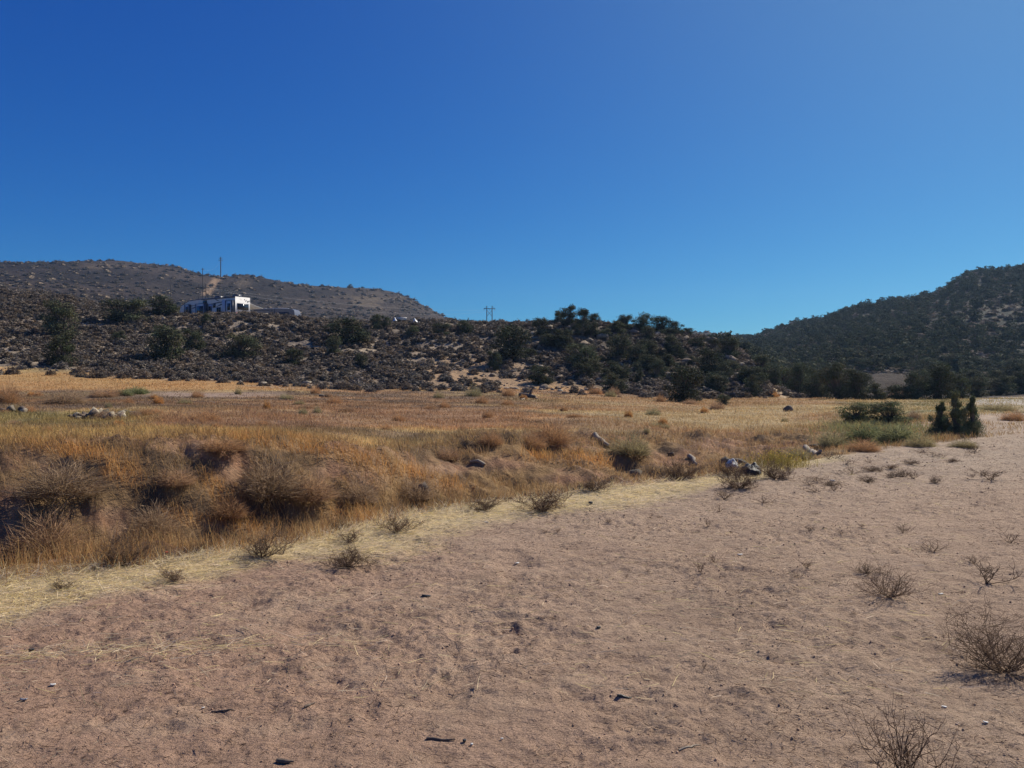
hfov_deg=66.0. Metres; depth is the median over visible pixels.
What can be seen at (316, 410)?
bush
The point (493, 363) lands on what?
juniper tree
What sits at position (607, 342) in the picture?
juniper tree
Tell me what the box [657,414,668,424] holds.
bush
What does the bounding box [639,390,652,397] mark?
sagebrush
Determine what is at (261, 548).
tumbleweed
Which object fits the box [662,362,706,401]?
juniper tree
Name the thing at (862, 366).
juniper tree
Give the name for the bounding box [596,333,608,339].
boulder
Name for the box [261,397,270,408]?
bush
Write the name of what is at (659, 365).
juniper tree
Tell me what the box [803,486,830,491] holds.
dead weed
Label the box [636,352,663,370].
juniper tree
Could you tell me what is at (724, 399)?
juniper tree
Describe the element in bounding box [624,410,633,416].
bush
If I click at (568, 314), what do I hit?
juniper tree
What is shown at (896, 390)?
juniper tree
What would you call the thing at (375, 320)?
juniper tree
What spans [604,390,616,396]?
bush
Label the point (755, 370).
juniper tree
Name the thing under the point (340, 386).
sagebrush
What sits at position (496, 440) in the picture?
bush
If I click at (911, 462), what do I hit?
dead weed
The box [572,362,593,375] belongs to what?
juniper tree
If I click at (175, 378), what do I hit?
sagebrush
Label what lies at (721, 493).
dead weed
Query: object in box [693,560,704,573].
dead weed
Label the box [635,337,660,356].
juniper tree
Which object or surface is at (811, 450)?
log
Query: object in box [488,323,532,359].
juniper tree
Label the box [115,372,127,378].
sagebrush
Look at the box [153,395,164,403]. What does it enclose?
bush
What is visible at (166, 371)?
sagebrush
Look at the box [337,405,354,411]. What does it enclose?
bush
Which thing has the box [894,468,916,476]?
dead weed
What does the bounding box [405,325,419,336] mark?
juniper tree
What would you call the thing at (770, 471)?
tumbleweed
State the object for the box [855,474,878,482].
dead weed
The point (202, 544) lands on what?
tumbleweed
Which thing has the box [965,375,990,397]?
juniper tree
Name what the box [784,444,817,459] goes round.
bush
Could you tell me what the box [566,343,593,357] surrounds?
juniper tree
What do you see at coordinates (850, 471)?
dead weed
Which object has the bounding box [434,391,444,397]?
bush
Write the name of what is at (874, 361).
juniper tree
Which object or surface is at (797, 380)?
juniper tree
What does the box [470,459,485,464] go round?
log
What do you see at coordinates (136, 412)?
bush
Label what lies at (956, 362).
juniper tree
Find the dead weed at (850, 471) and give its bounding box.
[835,466,862,474]
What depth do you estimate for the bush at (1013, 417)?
30.30 m
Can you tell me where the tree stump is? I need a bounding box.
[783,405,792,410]
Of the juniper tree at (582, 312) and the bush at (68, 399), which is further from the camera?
the juniper tree at (582, 312)
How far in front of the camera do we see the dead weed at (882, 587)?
6.06 m
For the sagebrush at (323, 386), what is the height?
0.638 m
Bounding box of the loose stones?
[1,311,790,396]
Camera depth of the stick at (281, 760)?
3.55 m
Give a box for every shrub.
[835,402,871,423]
[860,400,917,423]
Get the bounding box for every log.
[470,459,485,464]
[592,432,608,446]
[687,454,697,464]
[803,445,821,454]
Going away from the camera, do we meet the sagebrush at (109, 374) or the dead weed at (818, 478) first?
the dead weed at (818, 478)
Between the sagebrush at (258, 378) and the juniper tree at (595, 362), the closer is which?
the sagebrush at (258, 378)
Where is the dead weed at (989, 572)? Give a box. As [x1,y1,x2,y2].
[969,556,1022,583]
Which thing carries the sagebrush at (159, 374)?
on the ground at (504, 711)
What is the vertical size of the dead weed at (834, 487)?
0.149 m
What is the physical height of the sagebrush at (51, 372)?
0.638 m
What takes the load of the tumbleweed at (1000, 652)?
on the ground at (504, 711)
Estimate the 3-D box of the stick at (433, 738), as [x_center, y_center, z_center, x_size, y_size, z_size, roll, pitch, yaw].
[-0.341,1.698,3.769,0.144,0.016,0.016,0,1,13]
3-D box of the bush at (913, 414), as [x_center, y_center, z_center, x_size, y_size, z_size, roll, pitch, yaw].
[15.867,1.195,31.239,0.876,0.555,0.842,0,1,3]
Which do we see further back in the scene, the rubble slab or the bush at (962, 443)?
the rubble slab
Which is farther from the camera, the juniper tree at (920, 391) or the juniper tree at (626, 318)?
the juniper tree at (626, 318)
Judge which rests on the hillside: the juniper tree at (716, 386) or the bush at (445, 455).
the juniper tree at (716, 386)
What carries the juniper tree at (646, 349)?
on the hillside
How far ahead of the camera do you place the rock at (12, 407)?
23.96 m
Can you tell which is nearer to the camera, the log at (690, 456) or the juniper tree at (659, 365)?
the log at (690, 456)
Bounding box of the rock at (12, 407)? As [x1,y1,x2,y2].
[5,405,15,411]
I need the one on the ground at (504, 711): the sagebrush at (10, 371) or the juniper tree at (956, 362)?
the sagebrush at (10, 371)
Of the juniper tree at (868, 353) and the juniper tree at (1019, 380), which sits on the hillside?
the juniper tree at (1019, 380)
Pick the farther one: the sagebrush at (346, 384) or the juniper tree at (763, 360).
the juniper tree at (763, 360)
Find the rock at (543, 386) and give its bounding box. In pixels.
[539,384,548,388]
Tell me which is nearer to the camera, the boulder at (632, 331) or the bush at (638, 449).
the bush at (638, 449)
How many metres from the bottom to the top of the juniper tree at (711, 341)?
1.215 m
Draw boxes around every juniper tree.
[36,296,81,335]
[41,331,78,366]
[93,297,151,321]
[110,330,126,340]
[141,294,183,314]
[142,323,188,360]
[181,328,206,350]
[199,312,210,323]
[215,332,264,358]
[282,346,305,364]
[324,316,377,343]
[325,336,342,355]
[353,353,367,365]
[370,313,383,329]
[381,315,390,327]
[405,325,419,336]
[430,322,450,334]
[457,319,473,332]
[485,350,503,369]
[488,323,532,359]
[523,348,537,357]
[526,365,556,383]
[530,317,552,335]
[539,333,552,344]
[542,334,557,345]
[550,328,572,345]
[552,310,563,321]
[553,334,575,347]
[556,303,578,325]
[561,343,603,363]
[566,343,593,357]
[572,323,583,334]
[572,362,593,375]
[573,307,589,325]
[575,364,595,378]
[579,356,603,371]
[580,320,599,335]
[588,312,601,321]
[598,328,611,338]
[599,355,612,361]
[600,368,614,378]
[601,373,629,392]
[602,319,628,334]
[604,341,615,350]
[605,359,622,368]
[606,332,631,358]
[609,363,632,380]
[616,314,633,328]
[624,344,649,362]
[630,311,654,330]
[631,362,645,371]
[632,370,644,382]
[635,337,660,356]
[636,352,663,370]
[637,342,656,355]
[640,326,655,339]
[647,357,665,378]
[648,316,672,329]
[657,348,666,357]
[657,367,669,376]
[658,354,676,366]
[659,328,678,335]
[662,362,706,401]
[663,335,684,357]
[665,345,678,354]
[666,320,684,334]
[678,352,687,358]
[683,328,694,333]
[686,355,702,365]
[687,337,706,346]
[696,346,725,376]
[699,370,729,390]
[707,374,729,393]
[708,338,721,346]
[713,335,741,356]
[714,394,730,405]
[715,359,735,377]
[723,344,739,357]
[724,359,740,370]
[735,366,763,383]
[736,364,751,379]
[739,370,770,383]
[740,340,753,354]
[743,373,763,396]
[752,353,770,370]
[760,366,776,383]
[764,362,787,386]
[771,358,785,377]
[775,356,796,366]
[778,366,799,386]
[784,362,809,392]
[799,367,828,397]
[817,360,855,398]
[837,368,852,389]
[845,366,869,399]
[848,372,875,389]
[849,352,864,364]
[859,358,870,370]
[865,350,876,358]
[865,382,887,399]
[866,356,884,372]
[874,353,888,367]
[874,367,884,373]
[883,384,909,399]
[886,353,899,367]
[896,362,910,372]
[901,367,930,386]
[902,368,935,399]
[922,362,960,398]
[923,359,951,382]
[925,400,956,437]
[934,352,963,370]
[942,391,972,437]
[945,353,962,369]
[945,372,974,398]
[952,366,962,372]
[953,368,985,390]
[963,395,987,436]
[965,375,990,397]
[969,357,993,367]
[975,372,991,388]
[982,373,1022,395]
[984,370,1010,387]
[1000,361,1023,387]
[1001,358,1022,368]
[1008,370,1023,393]
[1016,354,1023,364]
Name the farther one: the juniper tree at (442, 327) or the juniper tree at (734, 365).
the juniper tree at (442, 327)
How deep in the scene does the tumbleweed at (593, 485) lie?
11.81 m
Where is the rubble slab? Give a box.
[84,409,98,417]
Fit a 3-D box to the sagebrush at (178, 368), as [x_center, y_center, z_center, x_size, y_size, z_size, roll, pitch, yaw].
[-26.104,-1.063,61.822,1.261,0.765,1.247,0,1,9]
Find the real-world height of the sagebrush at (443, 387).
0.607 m
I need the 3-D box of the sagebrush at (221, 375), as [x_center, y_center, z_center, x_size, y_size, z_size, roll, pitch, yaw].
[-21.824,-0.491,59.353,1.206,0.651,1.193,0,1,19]
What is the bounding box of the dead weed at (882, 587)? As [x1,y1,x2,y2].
[844,548,936,602]
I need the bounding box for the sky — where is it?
[0,0,1023,334]
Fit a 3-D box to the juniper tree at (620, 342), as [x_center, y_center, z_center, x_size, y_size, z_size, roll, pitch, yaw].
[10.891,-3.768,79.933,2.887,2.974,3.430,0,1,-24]
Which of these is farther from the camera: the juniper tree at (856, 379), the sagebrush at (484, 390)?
the juniper tree at (856, 379)
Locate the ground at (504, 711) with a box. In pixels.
[0,371,1023,767]
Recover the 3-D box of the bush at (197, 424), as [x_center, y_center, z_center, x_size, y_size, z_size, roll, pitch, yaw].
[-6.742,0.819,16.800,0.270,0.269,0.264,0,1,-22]
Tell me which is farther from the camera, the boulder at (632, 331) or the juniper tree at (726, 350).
the boulder at (632, 331)
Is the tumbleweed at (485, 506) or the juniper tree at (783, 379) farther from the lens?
the juniper tree at (783, 379)
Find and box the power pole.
[202,268,202,298]
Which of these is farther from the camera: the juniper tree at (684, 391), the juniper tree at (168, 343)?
the juniper tree at (168, 343)
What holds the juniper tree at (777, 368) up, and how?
on the hillside
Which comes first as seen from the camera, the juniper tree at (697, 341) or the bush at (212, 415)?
the bush at (212, 415)
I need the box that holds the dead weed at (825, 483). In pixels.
[821,479,844,485]
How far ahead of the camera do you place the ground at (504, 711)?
5.69 m
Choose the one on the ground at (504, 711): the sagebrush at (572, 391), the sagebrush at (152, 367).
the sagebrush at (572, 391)
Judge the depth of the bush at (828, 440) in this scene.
22.14 m
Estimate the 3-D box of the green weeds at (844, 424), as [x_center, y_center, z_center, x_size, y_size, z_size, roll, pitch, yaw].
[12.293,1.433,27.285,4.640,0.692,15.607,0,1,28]
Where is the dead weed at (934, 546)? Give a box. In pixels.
[915,538,951,552]
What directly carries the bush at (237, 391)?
on the ground at (504, 711)
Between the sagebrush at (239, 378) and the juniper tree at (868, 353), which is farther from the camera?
the juniper tree at (868, 353)
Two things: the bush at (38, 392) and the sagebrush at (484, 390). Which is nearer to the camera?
the bush at (38, 392)
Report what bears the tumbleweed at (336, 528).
on the ground at (504, 711)
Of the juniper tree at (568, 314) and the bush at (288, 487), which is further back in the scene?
the juniper tree at (568, 314)
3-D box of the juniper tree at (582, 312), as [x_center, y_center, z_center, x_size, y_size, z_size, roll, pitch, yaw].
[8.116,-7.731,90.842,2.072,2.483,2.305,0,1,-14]
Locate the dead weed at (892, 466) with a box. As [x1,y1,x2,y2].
[881,464,898,468]
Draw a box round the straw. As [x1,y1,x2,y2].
[0,448,987,703]
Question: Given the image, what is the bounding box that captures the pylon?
[484,306,494,320]
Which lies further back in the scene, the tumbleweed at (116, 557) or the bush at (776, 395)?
the bush at (776, 395)
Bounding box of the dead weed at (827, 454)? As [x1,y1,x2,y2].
[819,450,836,458]
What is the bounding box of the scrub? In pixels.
[0,259,1023,378]
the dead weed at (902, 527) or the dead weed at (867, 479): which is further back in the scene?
the dead weed at (867, 479)
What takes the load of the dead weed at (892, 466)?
on the ground at (504, 711)
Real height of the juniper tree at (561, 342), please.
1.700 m
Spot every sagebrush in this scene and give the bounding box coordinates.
[3,365,21,374]
[15,363,27,369]
[45,368,57,375]
[69,364,86,373]
[88,370,99,377]
[94,372,106,377]
[105,363,118,371]
[105,371,113,376]
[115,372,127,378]
[119,369,134,377]
[125,367,137,375]
[135,369,152,378]
[146,364,156,372]
[152,371,164,378]
[162,367,176,374]
[168,375,181,380]
[172,366,184,370]
[175,370,188,379]
[196,375,210,380]
[214,373,228,380]
[217,377,230,382]
[230,371,241,379]
[235,375,244,380]
[239,369,249,376]
[246,377,252,382]
[252,376,264,382]
[271,373,283,381]
[277,377,288,385]
[293,382,301,386]
[318,382,328,388]
[332,382,346,389]
[340,379,349,389]
[347,383,362,390]
[359,382,370,389]
[365,386,375,391]
[374,383,383,389]
[399,381,413,390]
[437,384,446,389]
[451,382,465,390]
[476,386,487,392]
[486,384,497,390]
[520,386,533,392]
[568,387,578,393]
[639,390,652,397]
[657,391,667,397]
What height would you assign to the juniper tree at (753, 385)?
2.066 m
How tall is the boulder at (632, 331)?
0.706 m
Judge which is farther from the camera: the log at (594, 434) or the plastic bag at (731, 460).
the log at (594, 434)
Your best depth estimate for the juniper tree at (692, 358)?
78.72 m
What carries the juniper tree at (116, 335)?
on the hillside
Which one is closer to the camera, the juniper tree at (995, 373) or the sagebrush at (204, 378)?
the sagebrush at (204, 378)
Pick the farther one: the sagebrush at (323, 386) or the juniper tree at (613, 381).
the juniper tree at (613, 381)
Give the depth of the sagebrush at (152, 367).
62.06 m
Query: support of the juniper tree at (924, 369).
on the hillside
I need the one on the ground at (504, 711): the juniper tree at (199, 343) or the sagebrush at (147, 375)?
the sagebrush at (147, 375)
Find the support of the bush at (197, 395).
on the ground at (504, 711)
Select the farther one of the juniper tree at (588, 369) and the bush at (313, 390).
the juniper tree at (588, 369)
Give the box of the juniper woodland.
[706,263,1023,367]
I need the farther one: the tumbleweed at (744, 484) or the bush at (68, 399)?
the bush at (68, 399)
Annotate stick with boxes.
[211,709,234,712]
[276,758,293,763]
[426,737,454,740]
[678,744,701,750]
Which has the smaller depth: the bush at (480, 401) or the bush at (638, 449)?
the bush at (638, 449)
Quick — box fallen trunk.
[519,386,535,397]
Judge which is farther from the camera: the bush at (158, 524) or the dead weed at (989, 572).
the bush at (158, 524)
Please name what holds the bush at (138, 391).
on the ground at (504, 711)
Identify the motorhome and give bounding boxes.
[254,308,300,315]
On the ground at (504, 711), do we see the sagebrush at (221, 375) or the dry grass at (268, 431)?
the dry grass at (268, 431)
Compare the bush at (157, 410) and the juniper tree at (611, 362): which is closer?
the bush at (157, 410)
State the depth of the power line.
379.22 m
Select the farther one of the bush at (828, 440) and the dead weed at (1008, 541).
the bush at (828, 440)
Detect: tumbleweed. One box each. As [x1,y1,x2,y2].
[48,577,80,590]
[93,527,157,565]
[152,566,186,582]
[174,539,214,552]
[236,521,302,558]
[317,536,388,568]
[325,530,363,543]
[326,518,350,530]
[372,511,428,533]
[463,483,510,511]
[505,485,577,512]
[577,468,612,491]
[655,456,709,479]
[709,459,752,475]
[712,465,763,488]
[749,458,796,479]
[842,695,962,767]
[928,588,1023,680]
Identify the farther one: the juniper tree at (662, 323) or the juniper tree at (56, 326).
the juniper tree at (662, 323)
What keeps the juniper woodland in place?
on the hills
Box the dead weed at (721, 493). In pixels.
[715,487,745,499]
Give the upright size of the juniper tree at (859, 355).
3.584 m
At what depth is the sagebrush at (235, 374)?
60.25 m
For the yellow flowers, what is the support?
on the ground at (504, 711)
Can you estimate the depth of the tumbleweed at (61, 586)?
6.44 m
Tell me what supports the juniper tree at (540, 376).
on the hillside
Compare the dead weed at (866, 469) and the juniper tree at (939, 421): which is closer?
the dead weed at (866, 469)
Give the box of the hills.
[0,261,1023,361]
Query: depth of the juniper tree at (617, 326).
89.09 m
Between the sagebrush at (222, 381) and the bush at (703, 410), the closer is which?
the bush at (703, 410)
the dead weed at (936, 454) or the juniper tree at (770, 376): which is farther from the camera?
the juniper tree at (770, 376)
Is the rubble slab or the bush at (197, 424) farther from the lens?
the rubble slab
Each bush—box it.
[0,380,22,403]
[0,454,113,499]
[0,494,100,560]
[21,403,36,411]
[33,391,43,395]
[34,388,88,403]
[86,387,121,396]
[92,407,123,419]
[117,389,134,395]
[120,499,182,536]
[122,396,135,403]
[124,385,151,393]
[129,407,142,416]
[140,405,154,414]
[146,463,203,486]
[150,407,163,413]
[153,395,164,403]
[176,398,194,403]
[184,406,224,421]
[190,389,204,397]
[190,418,200,427]
[195,433,256,451]
[204,491,252,519]
[228,448,316,499]
[234,386,241,393]
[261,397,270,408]
[279,393,293,398]
[280,467,346,501]
[298,407,307,414]
[309,384,321,393]
[313,405,322,412]
[325,395,343,403]
[335,477,385,504]
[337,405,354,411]
[381,422,391,429]
[391,412,407,420]
[397,474,444,501]
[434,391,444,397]
[436,444,462,459]
[439,400,450,407]
[458,423,466,430]
[463,384,482,396]
[473,426,504,445]
[474,394,489,403]
[482,410,494,417]
[499,397,514,404]
[501,386,515,395]
[519,426,550,449]
[529,413,578,445]
[566,412,581,417]
[586,386,602,393]
[600,428,657,456]
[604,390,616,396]
[608,386,620,394]
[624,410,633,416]
[644,406,660,415]
[656,392,666,401]
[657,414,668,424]
[682,399,699,403]
[700,406,709,412]
[709,399,725,409]
[766,388,781,396]
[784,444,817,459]
[818,424,851,447]
[842,436,883,452]
[844,420,881,442]
[870,421,925,443]
[901,433,940,446]
[906,409,923,419]
[946,438,979,447]
[978,401,1018,410]
[998,408,1023,420]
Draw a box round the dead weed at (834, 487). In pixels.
[829,483,839,490]
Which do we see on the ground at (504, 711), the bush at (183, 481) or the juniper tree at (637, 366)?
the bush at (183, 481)
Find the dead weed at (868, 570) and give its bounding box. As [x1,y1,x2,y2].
[843,557,899,575]
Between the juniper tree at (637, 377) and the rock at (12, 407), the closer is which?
the rock at (12, 407)
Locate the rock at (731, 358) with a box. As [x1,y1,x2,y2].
[724,355,735,359]
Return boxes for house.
[180,294,262,313]
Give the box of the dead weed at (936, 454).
[917,452,949,456]
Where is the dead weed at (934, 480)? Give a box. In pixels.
[928,474,945,483]
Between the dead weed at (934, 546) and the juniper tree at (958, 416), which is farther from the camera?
the juniper tree at (958, 416)
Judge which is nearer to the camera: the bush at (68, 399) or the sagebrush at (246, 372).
the bush at (68, 399)
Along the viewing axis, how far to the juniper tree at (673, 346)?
81.92 m
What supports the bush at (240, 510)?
on the ground at (504, 711)
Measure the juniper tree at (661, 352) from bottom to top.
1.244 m
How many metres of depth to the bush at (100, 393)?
40.58 m
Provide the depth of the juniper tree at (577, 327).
87.54 m
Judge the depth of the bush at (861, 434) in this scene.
22.42 m
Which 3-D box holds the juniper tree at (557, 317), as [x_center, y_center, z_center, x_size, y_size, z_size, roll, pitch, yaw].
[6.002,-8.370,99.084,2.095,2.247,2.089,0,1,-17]
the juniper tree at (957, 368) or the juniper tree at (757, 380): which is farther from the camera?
the juniper tree at (957, 368)
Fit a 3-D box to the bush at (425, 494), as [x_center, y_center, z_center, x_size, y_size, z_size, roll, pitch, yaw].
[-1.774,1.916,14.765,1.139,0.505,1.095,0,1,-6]
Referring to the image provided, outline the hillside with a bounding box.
[0,293,1023,398]
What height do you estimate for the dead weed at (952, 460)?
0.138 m
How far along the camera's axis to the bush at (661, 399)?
49.08 m
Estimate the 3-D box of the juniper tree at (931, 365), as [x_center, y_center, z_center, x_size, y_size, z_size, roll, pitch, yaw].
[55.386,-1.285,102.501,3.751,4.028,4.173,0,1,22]
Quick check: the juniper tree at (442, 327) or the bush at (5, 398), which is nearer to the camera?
the bush at (5, 398)
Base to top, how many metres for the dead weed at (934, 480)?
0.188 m
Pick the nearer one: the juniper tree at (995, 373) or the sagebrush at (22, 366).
the sagebrush at (22, 366)
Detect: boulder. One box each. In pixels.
[412,482,428,501]
[513,356,524,361]
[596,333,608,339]
[628,469,641,477]
[629,329,639,334]
[725,458,746,464]
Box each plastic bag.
[725,458,737,468]
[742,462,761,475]
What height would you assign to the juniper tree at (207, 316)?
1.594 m
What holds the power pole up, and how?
on the hills
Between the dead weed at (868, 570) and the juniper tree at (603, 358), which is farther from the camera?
the juniper tree at (603, 358)
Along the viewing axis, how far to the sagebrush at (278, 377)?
59.61 m
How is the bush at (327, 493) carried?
on the ground at (504, 711)
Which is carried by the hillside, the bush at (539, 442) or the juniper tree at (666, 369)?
the juniper tree at (666, 369)
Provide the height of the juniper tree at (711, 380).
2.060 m
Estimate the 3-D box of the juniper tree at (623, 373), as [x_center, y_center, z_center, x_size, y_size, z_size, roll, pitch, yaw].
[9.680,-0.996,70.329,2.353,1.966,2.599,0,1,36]
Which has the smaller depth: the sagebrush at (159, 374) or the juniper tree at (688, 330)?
the sagebrush at (159, 374)
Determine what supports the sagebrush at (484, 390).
on the ground at (504, 711)
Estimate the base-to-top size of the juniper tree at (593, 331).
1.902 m
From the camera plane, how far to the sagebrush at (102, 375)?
57.09 m
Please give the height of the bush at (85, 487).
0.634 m
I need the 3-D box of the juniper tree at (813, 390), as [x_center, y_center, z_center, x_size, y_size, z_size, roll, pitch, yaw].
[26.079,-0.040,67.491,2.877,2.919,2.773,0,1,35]
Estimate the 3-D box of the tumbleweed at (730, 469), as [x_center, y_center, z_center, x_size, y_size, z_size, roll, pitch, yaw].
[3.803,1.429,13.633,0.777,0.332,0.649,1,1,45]
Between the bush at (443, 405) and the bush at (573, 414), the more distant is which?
the bush at (443, 405)
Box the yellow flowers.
[740,445,833,470]
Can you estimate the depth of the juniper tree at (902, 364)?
145.55 m
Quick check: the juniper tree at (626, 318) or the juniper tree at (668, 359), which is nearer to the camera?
the juniper tree at (668, 359)
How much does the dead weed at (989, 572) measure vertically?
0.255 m
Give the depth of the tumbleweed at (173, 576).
6.66 m
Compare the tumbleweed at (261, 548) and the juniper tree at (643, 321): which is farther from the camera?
the juniper tree at (643, 321)
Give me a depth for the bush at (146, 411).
22.23 m
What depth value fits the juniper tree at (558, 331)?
85.09 m
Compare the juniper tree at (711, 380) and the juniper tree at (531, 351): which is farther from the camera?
the juniper tree at (531, 351)
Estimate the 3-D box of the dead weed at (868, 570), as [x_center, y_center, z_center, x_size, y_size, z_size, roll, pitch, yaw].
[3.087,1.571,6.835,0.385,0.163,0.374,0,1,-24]
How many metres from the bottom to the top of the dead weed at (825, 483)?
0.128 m
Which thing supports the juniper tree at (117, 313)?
on the hillside
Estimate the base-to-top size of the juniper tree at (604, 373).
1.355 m
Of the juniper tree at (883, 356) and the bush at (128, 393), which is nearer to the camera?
the bush at (128, 393)
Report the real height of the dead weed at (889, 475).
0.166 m
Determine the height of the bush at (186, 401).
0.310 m
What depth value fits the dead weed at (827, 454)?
16.46 m
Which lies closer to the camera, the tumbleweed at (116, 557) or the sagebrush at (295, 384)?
the tumbleweed at (116, 557)
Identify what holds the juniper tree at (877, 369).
on the hillside
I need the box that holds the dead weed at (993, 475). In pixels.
[969,466,1010,479]
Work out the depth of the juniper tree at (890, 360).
152.71 m
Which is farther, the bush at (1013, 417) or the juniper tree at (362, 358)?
the juniper tree at (362, 358)
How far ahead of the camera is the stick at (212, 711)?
4.07 m
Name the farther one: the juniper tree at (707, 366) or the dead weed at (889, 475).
the juniper tree at (707, 366)
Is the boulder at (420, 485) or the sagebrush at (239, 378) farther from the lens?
the sagebrush at (239, 378)
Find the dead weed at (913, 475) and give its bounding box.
[906,471,923,478]
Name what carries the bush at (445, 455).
on the ground at (504, 711)
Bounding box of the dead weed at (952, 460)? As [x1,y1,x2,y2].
[940,458,963,461]
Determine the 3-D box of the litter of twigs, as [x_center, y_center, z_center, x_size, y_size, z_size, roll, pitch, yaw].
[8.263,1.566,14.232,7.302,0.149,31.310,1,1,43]
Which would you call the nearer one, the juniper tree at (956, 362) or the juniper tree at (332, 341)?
the juniper tree at (332, 341)
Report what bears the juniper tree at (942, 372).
on the ground at (504, 711)
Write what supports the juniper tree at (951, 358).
on the hills
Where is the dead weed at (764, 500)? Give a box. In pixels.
[748,495,776,502]
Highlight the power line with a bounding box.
[211,289,487,314]
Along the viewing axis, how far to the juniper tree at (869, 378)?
99.10 m
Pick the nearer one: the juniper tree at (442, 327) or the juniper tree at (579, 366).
the juniper tree at (579, 366)
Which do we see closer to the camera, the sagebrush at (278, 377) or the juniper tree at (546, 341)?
the sagebrush at (278, 377)
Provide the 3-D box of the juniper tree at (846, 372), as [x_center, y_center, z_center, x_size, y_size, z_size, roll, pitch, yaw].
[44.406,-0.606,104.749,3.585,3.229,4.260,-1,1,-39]
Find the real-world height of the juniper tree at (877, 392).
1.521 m
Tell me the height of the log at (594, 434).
0.295 m
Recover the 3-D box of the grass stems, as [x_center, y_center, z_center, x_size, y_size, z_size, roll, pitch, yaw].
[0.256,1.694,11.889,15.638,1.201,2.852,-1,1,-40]
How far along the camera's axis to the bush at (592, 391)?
59.48 m
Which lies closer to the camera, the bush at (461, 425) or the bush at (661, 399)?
the bush at (461, 425)
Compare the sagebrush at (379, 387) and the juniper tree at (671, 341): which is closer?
the sagebrush at (379, 387)
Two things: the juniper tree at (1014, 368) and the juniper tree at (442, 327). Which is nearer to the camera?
the juniper tree at (442, 327)
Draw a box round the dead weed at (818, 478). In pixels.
[806,476,828,480]
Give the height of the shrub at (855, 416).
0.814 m
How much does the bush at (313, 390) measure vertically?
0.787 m
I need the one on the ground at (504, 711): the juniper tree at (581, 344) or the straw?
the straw
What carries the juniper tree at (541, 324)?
on the hillside
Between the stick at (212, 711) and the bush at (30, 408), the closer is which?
the stick at (212, 711)
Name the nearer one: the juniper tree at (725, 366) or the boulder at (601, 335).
the juniper tree at (725, 366)
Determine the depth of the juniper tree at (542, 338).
86.87 m
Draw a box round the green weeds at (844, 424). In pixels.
[802,415,938,447]
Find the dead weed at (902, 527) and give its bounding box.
[895,522,915,532]
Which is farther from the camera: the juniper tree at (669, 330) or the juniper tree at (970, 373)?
the juniper tree at (970, 373)
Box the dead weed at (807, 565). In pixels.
[800,560,816,568]
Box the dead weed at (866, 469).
[858,466,883,471]
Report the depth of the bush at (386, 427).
21.15 m
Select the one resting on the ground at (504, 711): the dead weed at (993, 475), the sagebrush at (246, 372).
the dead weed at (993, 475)
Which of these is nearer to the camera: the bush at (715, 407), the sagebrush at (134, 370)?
the bush at (715, 407)
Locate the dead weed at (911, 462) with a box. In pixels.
[903,458,921,464]
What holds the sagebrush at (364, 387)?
on the hillside
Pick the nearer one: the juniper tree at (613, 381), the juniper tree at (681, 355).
the juniper tree at (613, 381)
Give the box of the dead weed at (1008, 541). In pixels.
[996,527,1023,542]
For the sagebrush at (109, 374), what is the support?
on the ground at (504, 711)
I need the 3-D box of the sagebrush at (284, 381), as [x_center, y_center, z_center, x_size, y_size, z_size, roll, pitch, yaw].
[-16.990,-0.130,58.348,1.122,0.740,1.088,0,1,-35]
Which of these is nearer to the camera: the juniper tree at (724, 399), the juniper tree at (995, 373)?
the juniper tree at (724, 399)
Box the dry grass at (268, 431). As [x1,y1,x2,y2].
[0,365,1023,565]
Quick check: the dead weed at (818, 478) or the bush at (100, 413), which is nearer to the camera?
the dead weed at (818, 478)
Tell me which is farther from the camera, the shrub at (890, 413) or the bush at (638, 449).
the shrub at (890, 413)
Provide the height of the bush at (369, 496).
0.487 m
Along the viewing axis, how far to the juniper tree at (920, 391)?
59.69 m
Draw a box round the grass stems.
[0,448,801,586]
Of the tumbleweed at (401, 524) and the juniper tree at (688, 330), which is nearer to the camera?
the tumbleweed at (401, 524)
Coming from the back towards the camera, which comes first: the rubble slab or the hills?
the hills
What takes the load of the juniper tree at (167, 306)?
on the hillside
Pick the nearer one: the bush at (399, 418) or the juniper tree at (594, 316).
the bush at (399, 418)
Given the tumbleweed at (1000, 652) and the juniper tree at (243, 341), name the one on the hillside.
the juniper tree at (243, 341)
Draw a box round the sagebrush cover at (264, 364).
[0,288,812,397]
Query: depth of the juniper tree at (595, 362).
73.02 m
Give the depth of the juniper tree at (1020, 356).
154.03 m
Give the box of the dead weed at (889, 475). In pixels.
[885,469,904,477]
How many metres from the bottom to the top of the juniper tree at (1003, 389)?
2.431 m
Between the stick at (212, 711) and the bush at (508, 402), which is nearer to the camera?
the stick at (212, 711)
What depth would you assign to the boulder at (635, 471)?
18.03 m
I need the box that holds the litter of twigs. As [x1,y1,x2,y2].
[0,437,1023,767]
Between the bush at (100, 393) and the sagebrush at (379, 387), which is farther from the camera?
the sagebrush at (379, 387)
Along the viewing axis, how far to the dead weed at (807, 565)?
6.90 m
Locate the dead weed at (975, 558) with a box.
[960,555,990,563]
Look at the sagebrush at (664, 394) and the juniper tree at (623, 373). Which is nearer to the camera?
the sagebrush at (664, 394)
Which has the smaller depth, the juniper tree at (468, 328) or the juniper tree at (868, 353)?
the juniper tree at (468, 328)

